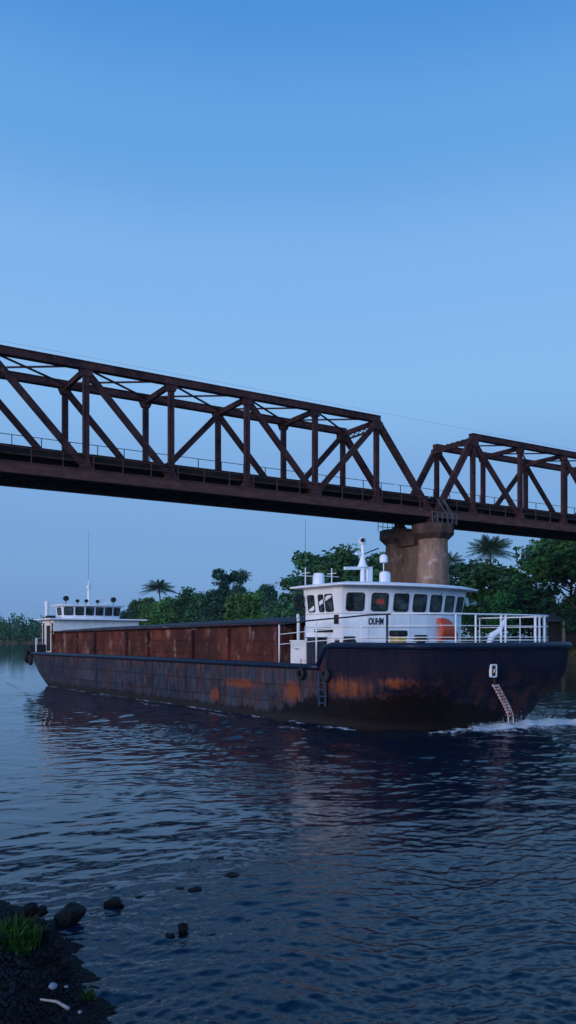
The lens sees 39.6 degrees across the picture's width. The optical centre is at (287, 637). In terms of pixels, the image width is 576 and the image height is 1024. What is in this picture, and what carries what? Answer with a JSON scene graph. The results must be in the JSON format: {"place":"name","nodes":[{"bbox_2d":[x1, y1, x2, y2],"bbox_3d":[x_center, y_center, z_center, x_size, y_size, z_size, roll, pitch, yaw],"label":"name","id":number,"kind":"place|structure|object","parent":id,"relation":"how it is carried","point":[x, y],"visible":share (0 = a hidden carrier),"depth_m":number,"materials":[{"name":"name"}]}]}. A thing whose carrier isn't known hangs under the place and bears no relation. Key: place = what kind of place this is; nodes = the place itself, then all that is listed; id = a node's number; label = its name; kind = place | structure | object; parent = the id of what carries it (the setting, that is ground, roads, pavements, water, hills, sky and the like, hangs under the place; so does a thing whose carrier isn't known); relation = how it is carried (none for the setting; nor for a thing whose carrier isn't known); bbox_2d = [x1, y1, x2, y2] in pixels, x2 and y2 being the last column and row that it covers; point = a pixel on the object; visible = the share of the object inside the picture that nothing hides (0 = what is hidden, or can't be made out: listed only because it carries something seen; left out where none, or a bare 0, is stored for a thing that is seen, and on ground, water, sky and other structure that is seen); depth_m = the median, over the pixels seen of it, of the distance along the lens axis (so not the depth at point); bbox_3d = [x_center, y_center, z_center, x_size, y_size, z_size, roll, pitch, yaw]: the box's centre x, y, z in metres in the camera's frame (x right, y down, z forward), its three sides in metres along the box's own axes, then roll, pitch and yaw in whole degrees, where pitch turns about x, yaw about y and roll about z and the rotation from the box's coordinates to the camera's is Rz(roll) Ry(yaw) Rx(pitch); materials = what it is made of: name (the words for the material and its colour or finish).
{"place":"outdoors","nodes":[
{"label":"outdoors","id":0,"kind":"place"},
{"bbox_2d":[0,899,182,1023],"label":"shore","id":1,"kind":"structure","parent":0,"point":[87,976],"depth_m":7.70,"materials":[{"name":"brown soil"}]},
{"bbox_2d":[4,940,32,955],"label":"shore grass","id":2,"kind":"structure","parent":1,"relation":"on","point":[24,952],"depth_m":8.38,"materials":[{"name":"green plant"}]},
{"bbox_2d":[0,908,39,934],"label":"shore grass","id":3,"kind":"structure","parent":1,"relation":"on","point":[20,922],"depth_m":8.96,"materials":[{"name":"green plant"}]},
{"bbox_2d":[0,917,45,951],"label":"shore grass","id":4,"kind":"structure","parent":1,"relation":"on","point":[24,932],"depth_m":8.66,"materials":[{"name":"green plant"}]},
{"bbox_2d":[21,902,37,916],"bbox_3d":[-3.106,3.267,9.627,0.182,0.163,0.190,0,0,44],"label":"rock","id":5,"kind":"object","parent":1,"relation":"on","point":[30,907],"visible":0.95,"depth_m":9.56,"materials":[{"name":"grey stone"}]},
{"bbox_2d":[36,905,47,915],"bbox_3d":[-2.955,3.290,9.637,0.163,0.133,0.130,0,0,31],"label":"rock","id":6,"kind":"object","parent":1,"relation":"on","point":[42,910],"visible":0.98,"depth_m":9.59,"materials":[{"name":"grey stone"}]},
{"bbox_2d":[35,925,51,937],"bbox_3d":[-2.731,3.283,8.928,0.175,0.114,0.142,0,0,-43],"label":"rock","id":7,"kind":"object","parent":1,"relation":"on","point":[46,931],"visible":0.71,"depth_m":8.89,"materials":[{"name":"grey stone"}]},
{"bbox_2d":[49,982,56,989],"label":"pale stone","id":8,"kind":"object","parent":1,"relation":"on","point":[53,986],"visible":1,"depth_m":7.29,"materials":[{"name":"white stone"}]},
{"bbox_2d":[40,998,69,1009],"bbox_3d":[-1.973,3.094,6.777,0.337,0.041,0.039,0,0,32],"label":"driftwood stick","id":9,"kind":"object","parent":1,"relation":"on","point":[66,1007],"visible":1,"depth_m":6.76,"materials":[{"name":"white wood"}]},
{"bbox_2d":[60,958,71,968],"bbox_3d":[-2.240,3.287,8.073,0.107,0.096,0.112,0,0,44],"label":"rock","id":10,"kind":"object","parent":1,"relation":"on","point":[65,963],"visible":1,"depth_m":8.04,"materials":[{"name":"grey stone"}]},
{"bbox_2d":[78,986,96,1000],"bbox_3d":[-1.880,3.343,7.484,0.137,0.113,0.167,0,0,34],"label":"weed sprig","id":11,"kind":"object","parent":1,"relation":"on","point":[87,993],"visible":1,"depth_m":7.50,"materials":[{"name":"green plant"}]},
{"bbox_2d":[0,643,575,1023],"bbox_3d":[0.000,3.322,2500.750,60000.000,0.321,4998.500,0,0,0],"label":"river","id":12,"kind":"structure","parent":0,"point":[400,877],"depth_m":12.42,"materials":[{"name":"liquid"}]},
{"bbox_2d":[54,902,86,926],"bbox_3d":[-2.606,3.315,9.585,0.376,0.245,0.304,0,0,-43],"label":"rock","id":13,"kind":"object","parent":12,"relation":"in","point":[70,913],"visible":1,"depth_m":9.48,"materials":[{"name":"grey stone"}]},
{"bbox_2d":[103,897,123,907],"bbox_3d":[-2.206,3.386,10.188,0.271,0.154,0.216,0,0,31],"label":"rock","id":14,"kind":"object","parent":12,"relation":"in","point":[113,902],"visible":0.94,"depth_m":10.11,"materials":[{"name":"grey stone"}]},
{"bbox_2d":[165,933,174,937],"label":"rock","id":15,"kind":"object","parent":12,"relation":"in","point":[170,935],"visible":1,"depth_m":9.06,"materials":[{"name":"grey stone"}]},
{"bbox_2d":[178,923,188,933],"bbox_3d":[-1.209,3.353,9.236,0.124,0.128,0.148,0,0,12],"label":"rock","id":16,"kind":"object","parent":12,"relation":"in","point":[183,928],"visible":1,"depth_m":9.20,"materials":[{"name":"grey stone"}]},
{"bbox_2d":[188,886,201,891],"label":"rock","id":17,"kind":"object","parent":12,"relation":"in","point":[195,888],"visible":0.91,"depth_m":10.77,"materials":[{"name":"grey stone"}]},
{"bbox_2d":[223,872,239,877],"bbox_3d":[-0.825,3.413,11.454,0.264,0.078,0.214,0,0,-43],"label":"rock","id":18,"kind":"object","parent":12,"relation":"in","point":[231,874],"visible":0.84,"depth_m":11.42,"materials":[{"name":"grey stone"}]},
{"bbox_2d":[30,519,571,731],"bbox_3d":[-4.288,-2.150,46.659,9.380,12.500,42.720,0,0,-36],"label":"river barge","id":19,"kind":"object","parent":12,"relation":"on","point":[378,681],"visible":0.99,"depth_m":32.79,"materials":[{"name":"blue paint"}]},
{"bbox_2d":[24,646,29,662],"bbox_3d":[-19.615,1.274,60.399,0.290,1.352,1.000,0,0,10],"label":"tyre fender","id":20,"kind":"object","parent":19,"relation":"hanging from","point":[26,653],"visible":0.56,"depth_m":60.02,"materials":[{"name":"rubber"}]},
{"bbox_2d":[28,652,32,664],"bbox_3d":[-19.105,1.474,59.349,0.232,1.152,0.800,0,0,-27],"label":"tyre fender","id":21,"kind":"object","parent":19,"relation":"hanging from","point":[30,659],"visible":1,"depth_m":59.08,"materials":[{"name":"rubber"}]},
{"bbox_2d":[290,640,306,663],"bbox_3d":[0.629,0.595,33.454,0.725,0.970,1.105,0,0,-36],"label":"deck locker","id":22,"kind":"object","parent":19,"relation":"on","point":[298,652],"visible":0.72,"depth_m":33.21,"materials":[{"name":"white metal"}]},
{"bbox_2d":[296,659,304,679],"bbox_3d":[0.497,1.274,32.000,0.139,0.832,0.480,0,0,-36],"label":"tyre fender","id":23,"kind":"object","parent":19,"relation":"hanging from","point":[298,673],"visible":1,"depth_m":31.93,"materials":[{"name":"rubber"}]},
{"bbox_2d":[318,671,326,706],"bbox_3d":[1.329,1.975,30.880,0.050,1.350,0.470,0,0,-36],"label":"boarding ladder","id":24,"kind":"object","parent":19,"relation":"attached to","point":[319,696],"visible":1,"depth_m":30.94,"materials":[{"name":"black metal"}]},
{"bbox_2d":[320,660,329,681],"bbox_3d":[1.427,1.274,30.710,0.151,0.872,0.520,0,0,-36],"label":"tyre fender","id":25,"kind":"object","parent":19,"relation":"hanging from","point":[327,672],"visible":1,"depth_m":30.63,"materials":[{"name":"rubber"}]},
{"bbox_2d":[343,636,355,641],"bbox_3d":[2.380,0.250,30.910,0.520,0.600,0.680,0,0,-36],"label":"bollard","id":26,"kind":"object","parent":19,"relation":"on","point":[349,639],"visible":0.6,"depth_m":30.73,"materials":[{"name":"black metal"}]},
{"bbox_2d":[389,630,407,642],"bbox_3d":[4.199,0.074,28.974,0.747,0.668,0.819,0,0,-36],"label":"salvage pump","id":27,"kind":"object","parent":19,"relation":"on","point":[398,633],"visible":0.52,"depth_m":28.92,"materials":[{"name":"yellow paint"}]},
{"bbox_2d":[413,635,428,642],"bbox_3d":[4.812,0.200,28.989,0.520,0.600,0.680,0,0,-36],"label":"bollard","id":28,"kind":"object","parent":19,"relation":"on","point":[420,638],"visible":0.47,"depth_m":28.82,"materials":[{"name":"black metal"}]},
{"bbox_2d":[437,618,457,641],"bbox_3d":[6.926,-0.319,34.429,0.231,1.038,1.675,0,0,40],"label":"canvas cover","id":29,"kind":"object","parent":19,"relation":"attached to","point":[447,631],"visible":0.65,"depth_m":34.17,"materials":[{"name":"orange fabric"}]},
{"bbox_2d":[486,620,507,642],"bbox_3d":[8.134,-0.115,31.402,1.209,1.422,0.440,0,0,-36],"label":"anchor davit","id":30,"kind":"object","parent":19,"relation":"on","point":[495,633],"visible":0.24,"depth_m":31.28,"materials":[{"name":"white paint"}]},
{"bbox_2d":[492,677,514,724],"bbox_3d":[8.062,2.480,29.831,0.230,2.059,2.016,0,0,36],"label":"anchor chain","id":31,"kind":"object","parent":19,"relation":"hanging from","point":[505,704],"visible":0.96,"depth_m":29.73,"materials":[{"name":"white paint"}]},
{"bbox_2d":[378,499,456,584],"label":"bridge pier","id":32,"kind":"structure","parent":12,"relation":"in","point":[417,553],"depth_m":74.16,"materials":[{"name":"concrete"}]},
{"bbox_2d":[0,344,433,523],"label":"truss span","id":33,"kind":"object","parent":32,"relation":"on","point":[68,468],"visible":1,"depth_m":63.78,"materials":[{"name":"metal"}]},
{"bbox_2d":[4,341,574,449],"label":"overhead cable","id":34,"kind":"object","parent":33,"relation":"attached to","point":[268,391],"visible":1,"depth_m":64.47,"materials":[{"name":"black metal"}]},
{"bbox_2d":[400,433,575,541],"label":"truss span","id":35,"kind":"object","parent":32,"relation":"on","point":[511,518],"visible":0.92,"depth_m":81.60,"materials":[{"name":"metal"}]},
{"bbox_2d":[472,714,564,728],"bbox_3d":[8.655,3.083,30.625,5.806,0.533,1.554,0,0,-34],"label":"bow spray","id":36,"kind":"object","parent":12,"relation":"on","point":[554,718],"visible":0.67,"depth_m":30.64,"materials":[{"name":"white liquid"}]},
{"bbox_2d":[0,638,575,663],"bbox_3d":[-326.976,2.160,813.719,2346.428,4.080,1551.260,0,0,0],"label":"bank","id":37,"kind":"structure","parent":0,"point":[571,660],"depth_m":123.46,"materials":[{"name":"green plant"}]},
{"bbox_2d":[0,610,126,642],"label":"distant wood","id":38,"kind":"object","parent":37,"relation":"on","point":[8,629],"visible":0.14,"depth_m":494.66,"materials":[{"name":"green plant"}]},
{"bbox_2d":[120,605,133,618],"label":"broadleaf bush","id":39,"kind":"object","parent":37,"relation":"on","point":[126,614],"visible":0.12,"depth_m":242.65,"materials":[{"name":"green plant"}]},
{"bbox_2d":[128,598,144,618],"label":"jungle tree","id":40,"kind":"object","parent":37,"relation":"on","point":[134,607],"visible":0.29,"depth_m":235.60,"materials":[{"name":"green plant"}]},
{"bbox_2d":[136,597,163,624],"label":"broadleaf bush","id":41,"kind":"object","parent":37,"relation":"on","point":[146,604],"visible":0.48,"depth_m":223.12,"materials":[{"name":"green plant"}]},
{"bbox_2d":[140,579,177,600],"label":"palm tree","id":42,"kind":"object","parent":37,"relation":"on","point":[157,585],"visible":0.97,"depth_m":230.31,"materials":[{"name":"green plant"}]},
{"bbox_2d":[144,596,183,624],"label":"broadleaf bush","id":43,"kind":"object","parent":37,"relation":"on","point":[160,613],"visible":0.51,"depth_m":216.91,"materials":[{"name":"green plant"}]},
{"bbox_2d":[166,586,199,623],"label":"jungle tree","id":44,"kind":"object","parent":37,"relation":"on","point":[184,599],"visible":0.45,"depth_m":208.06,"materials":[{"name":"green plant"}]},
{"bbox_2d":[179,590,222,622],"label":"broadleaf bush","id":45,"kind":"object","parent":37,"relation":"on","point":[199,601],"visible":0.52,"depth_m":201.27,"materials":[{"name":"green plant"}]},
{"bbox_2d":[195,589,230,621],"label":"jungle tree","id":46,"kind":"object","parent":37,"relation":"on","point":[217,603],"visible":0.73,"depth_m":198.30,"materials":[{"name":"green plant"}]},
{"bbox_2d":[211,568,249,596],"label":"jungle tree","id":47,"kind":"object","parent":37,"relation":"on","point":[225,580],"visible":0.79,"depth_m":198.73,"materials":[{"name":"green plant"}]},
{"bbox_2d":[230,568,252,580],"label":"palm tree","id":48,"kind":"object","parent":37,"relation":"on","point":[241,570],"visible":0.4,"depth_m":204.81,"materials":[{"name":"green plant"}]},
{"bbox_2d":[223,591,260,620],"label":"broadleaf bush","id":49,"kind":"object","parent":37,"relation":"on","point":[236,607],"visible":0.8,"depth_m":182.58,"materials":[{"name":"green plant"}]},
{"bbox_2d":[243,587,275,618],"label":"broadleaf bush","id":50,"kind":"object","parent":37,"relation":"on","point":[258,596],"visible":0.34,"depth_m":182.84,"materials":[{"name":"green plant"}]},
{"bbox_2d":[258,583,278,610],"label":"jungle tree","id":51,"kind":"object","parent":37,"relation":"on","point":[266,590],"visible":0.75,"depth_m":176.97,"materials":[{"name":"green plant"}]},
{"bbox_2d":[257,592,291,618],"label":"broadleaf bush","id":52,"kind":"object","parent":37,"relation":"on","point":[271,614],"visible":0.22,"depth_m":166.28,"materials":[{"name":"green plant"}]},
{"bbox_2d":[275,576,301,616],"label":"jungle tree","id":53,"kind":"object","parent":37,"relation":"on","point":[283,584],"visible":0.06,"depth_m":158.48,"materials":[{"name":"green plant"}]},
{"bbox_2d":[277,560,325,616],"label":"broadleaf bush","id":54,"kind":"object","parent":37,"relation":"on","point":[294,581],"visible":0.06,"depth_m":151.75,"materials":[{"name":"green plant"}]},
{"bbox_2d":[291,550,330,581],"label":"jungle tree","id":55,"kind":"object","parent":37,"relation":"on","point":[298,560],"visible":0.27,"depth_m":156.04,"materials":[{"name":"green plant"}]},
{"bbox_2d":[295,554,366,606],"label":"broadleaf bush","id":56,"kind":"object","parent":37,"relation":"on","point":[302,580],"visible":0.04,"depth_m":147.70,"materials":[{"name":"green plant"}]},
{"bbox_2d":[306,543,385,582],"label":"jungle tree","id":57,"kind":"object","parent":37,"relation":"on","point":[373,561],"visible":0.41,"depth_m":142.88,"materials":[{"name":"green plant"}]},
{"bbox_2d":[345,568,384,581],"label":"broadleaf bush","id":58,"kind":"object","parent":37,"relation":"on","point":[376,573],"visible":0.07,"depth_m":136.05,"materials":[{"name":"green plant"}]},
{"bbox_2d":[214,598,564,641],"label":"bushes","id":59,"kind":"object","parent":37,"relation":"on","point":[466,633],"visible":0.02,"depth_m":123.94,"materials":[{"name":"green plant"}]},
{"bbox_2d":[448,551,464,576],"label":"palm tree","id":60,"kind":"object","parent":37,"relation":"on","point":[451,559],"visible":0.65,"depth_m":134.10,"materials":[{"name":"green plant"}]},
{"bbox_2d":[449,562,489,593],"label":"broadleaf bush","id":61,"kind":"object","parent":37,"relation":"on","point":[451,578],"visible":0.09,"depth_m":127.00,"materials":[{"name":"green plant"}]},
{"bbox_2d":[451,559,490,639],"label":"jungle tree","id":62,"kind":"object","parent":37,"relation":"on","point":[459,567],"visible":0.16,"depth_m":124.15,"materials":[{"name":"green plant"}]},
{"bbox_2d":[461,597,495,641],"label":"broadleaf bush","id":63,"kind":"object","parent":37,"relation":"on","point":[470,619],"visible":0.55,"depth_m":107.98,"materials":[{"name":"green plant"}]},
{"bbox_2d":[464,534,516,563],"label":"palm tree","id":64,"kind":"object","parent":37,"relation":"on","point":[497,548],"visible":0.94,"depth_m":130.77,"materials":[{"name":"green plant"}]},
{"bbox_2d":[456,558,530,641],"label":"broadleaf bush","id":65,"kind":"object","parent":37,"relation":"on","point":[491,573],"visible":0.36,"depth_m":118.41,"materials":[{"name":"green plant"}]},
{"bbox_2d":[477,590,526,641],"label":"broadleaf bush","id":66,"kind":"object","parent":37,"relation":"on","point":[500,601],"visible":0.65,"depth_m":107.26,"materials":[{"name":"green plant"}]},
{"bbox_2d":[491,571,537,639],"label":"jungle tree","id":67,"kind":"object","parent":37,"relation":"on","point":[527,586],"depth_m":119.61,"materials":[{"name":"green plant"}]},
{"bbox_2d":[496,588,537,641],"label":"broadleaf bush","id":68,"kind":"object","parent":37,"relation":"on","point":[525,621],"visible":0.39,"depth_m":110.45,"materials":[{"name":"green plant"}]},
{"bbox_2d":[461,638,575,658],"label":"bank grass","id":69,"kind":"structure","parent":37,"relation":"on","point":[519,639],"depth_m":117.73,"materials":[{"name":"green plant"}]},
{"bbox_2d":[511,592,534,641],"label":"palm tree","id":70,"kind":"object","parent":37,"relation":"on","point":[526,597],"visible":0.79,"depth_m":110.18,"materials":[{"name":"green plant"}]},
{"bbox_2d":[496,575,562,641],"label":"broadleaf bush","id":71,"kind":"object","parent":37,"relation":"on","point":[548,603],"visible":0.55,"depth_m":112.53,"materials":[{"name":"green plant"}]},
{"bbox_2d":[528,588,551,612],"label":"jungle tree","id":72,"kind":"object","parent":37,"relation":"on","point":[537,593],"visible":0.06,"depth_m":114.57,"materials":[{"name":"green plant"}]},
{"bbox_2d":[511,538,575,607],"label":"jungle tree","id":73,"kind":"object","parent":37,"relation":"on","point":[564,553],"visible":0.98,"depth_m":104.41,"materials":[{"name":"green plant"}]},
{"bbox_2d":[511,541,575,596],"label":"jungle tree","id":74,"kind":"object","parent":37,"relation":"on","point":[529,556],"visible":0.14,"depth_m":111.43,"materials":[{"name":"green plant"}]},
{"bbox_2d":[532,613,575,644],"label":"shore hut","id":75,"kind":"object","parent":37,"relation":"on","point":[554,633],"visible":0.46,"depth_m":107.73,"materials":[{"name":"metal"}]},
{"bbox_2d":[553,591,575,632],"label":"broadleaf bush","id":76,"kind":"object","parent":37,"relation":"on","point":[567,612],"visible":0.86,"depth_m":107.23,"materials":[{"name":"green plant"}]},
{"bbox_2d":[0,0,575,637],"label":"sky","id":77,"kind":"structure","parent":0,"point":[370,205],"materials":[{"name":"blue"}]},
{"bbox_2d":[306,637,327,663],"bbox_3d":[1.219,0.530,32.776,0.660,1.100,0.780,0,0,-36],"label":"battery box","id":78,"kind":"object","parent":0,"point":[311,652],"visible":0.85,"depth_m":32.52,"materials":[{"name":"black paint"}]}
]}

